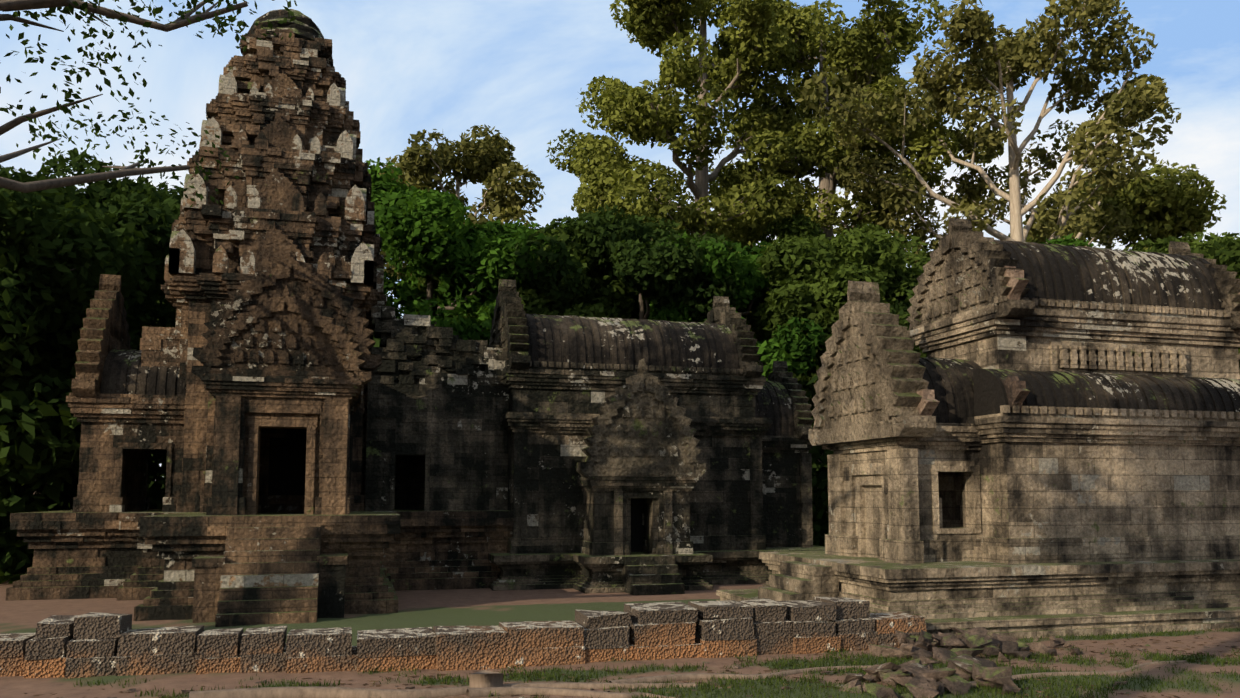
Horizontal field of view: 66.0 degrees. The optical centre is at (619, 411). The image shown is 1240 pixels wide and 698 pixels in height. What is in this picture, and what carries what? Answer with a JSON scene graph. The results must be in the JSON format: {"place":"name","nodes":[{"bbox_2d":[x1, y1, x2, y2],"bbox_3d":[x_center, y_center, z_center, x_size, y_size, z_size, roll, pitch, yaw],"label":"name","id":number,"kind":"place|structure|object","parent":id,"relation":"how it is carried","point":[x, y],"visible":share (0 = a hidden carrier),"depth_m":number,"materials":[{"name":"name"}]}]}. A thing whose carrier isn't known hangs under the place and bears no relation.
{"place":"outdoors","nodes":[
{"label":"outdoors","id":0,"kind":"place"},
{"bbox_2d":[0,0,296,215],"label":"tree","id":1,"kind":"object","parent":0,"point":[69,10],"depth_m":20.02,"materials":[{"name":"green plant"}]},
{"bbox_2d":[0,571,765,620],"bbox_3d":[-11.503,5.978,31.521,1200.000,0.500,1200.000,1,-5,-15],"label":"ground","id":2,"kind":"structure","parent":0,"point":[39,609],"depth_m":26.91,"materials":[{"name":"brown soil"}]},
{"bbox_2d":[0,154,44,198],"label":"tree","id":3,"kind":"object","parent":2,"relation":"on","point":[24,176],"visible":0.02,"depth_m":38.21,"materials":[{"name":"green plant"}]},
{"bbox_2d":[0,168,156,487],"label":"tree","id":4,"kind":"object","parent":2,"relation":"on","point":[46,245],"depth_m":31.77,"materials":[{"name":"green plant"}]},
{"bbox_2d":[0,174,179,468],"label":"tree","id":5,"kind":"object","parent":2,"relation":"on","point":[154,222],"depth_m":38.45,"materials":[{"name":"green plant"}]},
{"bbox_2d":[2,148,179,493],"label":"tree","id":6,"kind":"object","parent":2,"relation":"on","point":[103,190],"depth_m":49.38,"materials":[{"name":"green plant"}]},
{"bbox_2d":[125,180,183,335],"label":"tree","id":7,"kind":"object","parent":2,"relation":"on","point":[171,313],"visible":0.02,"depth_m":47.00,"materials":[{"name":"green plant"}]},
{"bbox_2d":[47,336,379,509],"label":"far forest leaves","id":8,"kind":"object","parent":2,"relation":"on","point":[152,482],"depth_m":62.45,"materials":[{"name":"green plant"}]},
{"bbox_2d":[6,9,513,626],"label":"tower","id":9,"kind":"structure","parent":2,"relation":"on","point":[222,537],"depth_m":28.89,"materials":[{"name":"stone"}]},
{"bbox_2d":[71,71,383,395],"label":"pediments","id":10,"kind":"object","parent":9,"relation":"attached to","point":[285,312],"visible":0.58,"depth_m":26.95,"materials":[{"name":"brown stone"}]},
{"bbox_2d":[0,366,832,583],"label":"understory leaves","id":11,"kind":"object","parent":2,"relation":"on","point":[16,555],"depth_m":33.23,"materials":[{"name":"green plant"}]},
{"bbox_2d":[364,157,559,344],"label":"tree","id":12,"kind":"object","parent":2,"relation":"on","point":[417,228],"depth_m":42.70,"materials":[{"name":"green plant"}]},
{"bbox_2d":[379,124,545,297],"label":"yellow tree","id":13,"kind":"object","parent":2,"relation":"on","point":[488,151],"depth_m":72.54,"materials":[{"name":"plant"}]},
{"bbox_2d":[400,221,650,337],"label":"tree","id":14,"kind":"object","parent":2,"relation":"on","point":[603,298],"depth_m":45.90,"materials":[{"name":"green plant"}]},
{"bbox_2d":[478,219,576,295],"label":"tree","id":15,"kind":"object","parent":2,"relation":"on","point":[511,226],"visible":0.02,"depth_m":53.50,"materials":[{"name":"green plant"}]},
{"bbox_2d":[365,305,824,594],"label":"temple building","id":16,"kind":"structure","parent":2,"relation":"on","point":[455,423],"depth_m":31.57,"materials":[{"name":"stone"}]},
{"bbox_2d":[268,438,642,551],"bbox_3d":[-1.067,2.671,29.739,23.207,3.621,7.156,-1,-5,16],"label":"dark interior","id":17,"kind":"object","parent":16,"relation":"on","point":[287,464],"visible":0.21,"depth_m":29.07,"materials":[{"name":"black"}]},
{"bbox_2d":[489,279,813,476],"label":"pediments","id":18,"kind":"object","parent":16,"relation":"attached to","point":[641,426],"visible":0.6,"depth_m":30.61,"materials":[{"name":"grey stone"}]},
{"bbox_2d":[100,240,1239,435],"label":"roofs","id":19,"kind":"structure","parent":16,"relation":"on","point":[963,389],"depth_m":24.09,"materials":[{"name":"stone"}]},
{"bbox_2d":[508,203,759,364],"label":"tree","id":20,"kind":"object","parent":2,"relation":"on","point":[622,247],"depth_m":44.84,"materials":[{"name":"green plant"}]},
{"bbox_2d":[546,0,861,317],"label":"tree","id":21,"kind":"object","parent":2,"relation":"on","point":[595,166],"depth_m":59.80,"materials":[{"name":"green plant"}]},
{"bbox_2d":[600,232,826,427],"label":"tree","id":22,"kind":"object","parent":2,"relation":"on","point":[750,280],"depth_m":45.11,"materials":[{"name":"green plant"}]},
{"bbox_2d":[745,229,926,410],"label":"tree","id":23,"kind":"object","parent":2,"relation":"on","point":[816,292],"depth_m":46.25,"materials":[{"name":"green plant"}]},
{"bbox_2d":[675,0,1005,511],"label":"tree","id":24,"kind":"object","parent":2,"relation":"on","point":[868,43],"depth_m":63.92,"materials":[{"name":"green plant"}]},
{"bbox_2d":[758,214,930,312],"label":"tree","id":25,"kind":"object","parent":2,"relation":"on","point":[792,227],"visible":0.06,"depth_m":55.46,"materials":[{"name":"green plant"}]},
{"bbox_2d":[886,282,926,356],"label":"tree","id":26,"kind":"object","parent":2,"relation":"on","point":[902,309],"depth_m":45.92,"materials":[{"name":"green plant"}]},
{"bbox_2d":[795,0,1180,263],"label":"airy tree","id":27,"kind":"object","parent":2,"relation":"on","point":[1021,52],"depth_m":57.15,"materials":[{"name":"green plant"}]},
{"bbox_2d":[1039,233,1097,246],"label":"tree","id":28,"kind":"object","parent":2,"relation":"on","point":[1071,241],"visible":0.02,"depth_m":46.80,"materials":[{"name":"green plant"}]},
{"bbox_2d":[1008,159,1226,249],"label":"tree","id":29,"kind":"object","parent":2,"relation":"on","point":[1156,204],"depth_m":73.27,"materials":[{"name":"green plant"}]},
{"bbox_2d":[1124,230,1239,359],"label":"tree","id":30,"kind":"object","parent":2,"relation":"on","point":[1224,250],"depth_m":47.21,"materials":[{"name":"green plant"}]},
{"bbox_2d":[0,599,1239,697],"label":"ground","id":31,"kind":"structure","parent":0,"point":[19,686],"depth_m":16.02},
{"bbox_2d":[0,597,926,678],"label":"laterite wall","id":32,"kind":"structure","parent":31,"relation":"on","point":[92,644],"depth_m":16.34,"materials":[{"name":"brown stone"}]},
{"bbox_2d":[23,635,1239,697],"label":"fallen leaves","id":33,"kind":"object","parent":31,"relation":"on","point":[709,671],"visible":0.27,"depth_m":15.71,"materials":[{"name":"brown plant"}]},
{"bbox_2d":[60,637,1239,697],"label":"pebbles","id":34,"kind":"object","parent":31,"relation":"on","point":[733,666],"visible":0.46,"depth_m":15.00,"materials":[{"name":"stone"}]},
{"bbox_2d":[189,660,1187,697],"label":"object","id":35,"kind":"object","parent":31,"relation":"on","point":[483,683],"visible":0.54,"depth_m":14.10,"materials":[{"name":"brown plant"}]},
{"bbox_2d":[831,627,1083,697],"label":"rubble piles","id":36,"kind":"object","parent":31,"relation":"on","point":[915,677],"visible":0.98,"depth_m":15.21,"materials":[{"name":"stone"}]},
{"bbox_2d":[716,295,1239,639],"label":"library","id":37,"kind":"structure","parent":31,"relation":"on","point":[1038,521],"depth_m":21.92,"materials":[{"name":"stone"}]},
{"bbox_2d":[808,218,1239,445],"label":"pediments","id":38,"kind":"object","parent":37,"relation":"attached to","point":[870,382],"visible":0.62,"depth_m":23.22,"materials":[{"name":"grey stone"}]},
{"bbox_2d":[822,266,1239,448],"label":"naga antefixes","id":39,"kind":"object","parent":37,"relation":"attached to","point":[1017,392],"visible":0.27,"depth_m":21.28,"materials":[{"name":"stone"}]},
{"bbox_2d":[0,0,1239,480],"label":"sky","id":40,"kind":"structure","parent":0,"point":[519,68],"materials":[{"name":"blue"}]},
{"bbox_2d":[73,627,1239,697],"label":"grass","id":41,"kind":"structure","parent":0,"point":[701,688],"depth_m":15.25,"materials":[{"name":"green plant"}]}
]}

